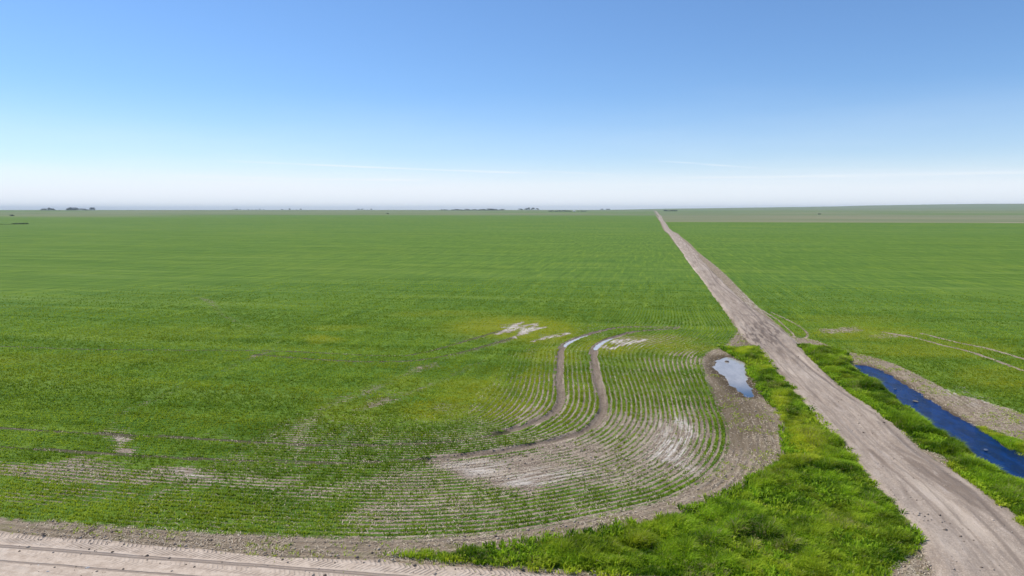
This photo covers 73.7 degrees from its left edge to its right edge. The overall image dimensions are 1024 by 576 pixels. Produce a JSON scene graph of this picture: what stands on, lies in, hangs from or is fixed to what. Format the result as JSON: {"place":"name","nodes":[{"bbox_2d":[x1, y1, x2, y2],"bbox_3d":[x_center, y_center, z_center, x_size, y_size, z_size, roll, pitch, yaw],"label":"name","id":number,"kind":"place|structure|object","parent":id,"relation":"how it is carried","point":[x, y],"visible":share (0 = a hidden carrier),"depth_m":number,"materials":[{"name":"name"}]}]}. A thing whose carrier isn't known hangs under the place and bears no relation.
{"place":"outdoors","nodes":[
{"label":"outdoors","id":0,"kind":"place"},
{"bbox_2d":[0,531,575,575],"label":"farm track","id":1,"kind":"structure","parent":0,"point":[66,558],"depth_m":25.11,"materials":[{"name":"soil"}]},
{"bbox_2d":[0,204,1023,575],"bbox_3d":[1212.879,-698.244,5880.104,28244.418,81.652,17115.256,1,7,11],"label":"ground","id":2,"kind":"structure","parent":0,"point":[946,252],"depth_m":78.03,"materials":[{"name":"green plant"}]},
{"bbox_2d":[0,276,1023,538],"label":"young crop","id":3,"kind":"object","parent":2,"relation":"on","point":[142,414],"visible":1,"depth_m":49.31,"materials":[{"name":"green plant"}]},
{"bbox_2d":[9,320,1018,575],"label":"straw residue","id":4,"kind":"object","parent":2,"relation":"on","point":[181,536],"visible":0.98,"depth_m":34.57},
{"bbox_2d":[10,334,1023,575],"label":"margin weeds","id":5,"kind":"object","parent":2,"relation":"on","point":[757,415],"visible":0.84,"depth_m":34.74,"materials":[{"name":"green plant"}]},
{"bbox_2d":[17,356,1023,575],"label":"soil clods","id":6,"kind":"object","parent":2,"relation":"on","point":[414,564],"visible":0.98,"depth_m":31.20,"materials":[{"name":"brown soil"}]},
{"bbox_2d":[564,335,587,346],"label":"puddle water","id":7,"kind":"structure","parent":2,"relation":"on","point":[568,343],"depth_m":67.81,"materials":[{"name":"grey liquid"}]},
{"bbox_2d":[593,339,611,349],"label":"puddle water","id":8,"kind":"structure","parent":2,"relation":"on","point":[596,347],"depth_m":66.73,"materials":[{"name":"grey liquid"}]},
{"bbox_2d":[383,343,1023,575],"bbox_3d":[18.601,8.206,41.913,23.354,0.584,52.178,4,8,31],"label":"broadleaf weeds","id":9,"kind":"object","parent":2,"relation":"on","point":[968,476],"visible":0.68,"depth_m":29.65,"materials":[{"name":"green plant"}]},
{"bbox_2d":[975,425,1023,455],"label":"shore grass","id":10,"kind":"structure","parent":2,"relation":"on","point":[1009,441],"depth_m":38.68,"materials":[{"name":"green plant"}]},
{"bbox_2d":[0,0,1023,209],"label":"sky","id":11,"kind":"structure","parent":0,"point":[105,104],"materials":[{"name":"blue"}]},
{"bbox_2d":[397,345,923,575],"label":"verge grass","id":12,"kind":"structure","parent":0,"point":[672,549],"depth_m":27.31,"materials":[{"name":"green plant"}]},
{"bbox_2d":[712,357,753,396],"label":"pond water","id":13,"kind":"structure","parent":0,"point":[732,371],"depth_m":54.94,"materials":[{"name":"grey liquid"}]},
{"bbox_2d":[655,211,1023,575],"bbox_3d":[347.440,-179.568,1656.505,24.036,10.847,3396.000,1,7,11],"label":"dirt road","id":14,"kind":"structure","parent":0,"point":[992,545],"depth_m":33.78,"materials":[{"name":"soil"}]},
{"bbox_2d":[802,343,1023,516],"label":"ditch grass","id":15,"kind":"structure","parent":0,"point":[950,448],"depth_m":39.96,"materials":[{"name":"green plant"}]},
{"bbox_2d":[854,365,1023,477],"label":"ditch water","id":16,"kind":"structure","parent":0,"point":[1011,461],"depth_m":41.56,"materials":[{"name":"blue liquid"}]}
]}

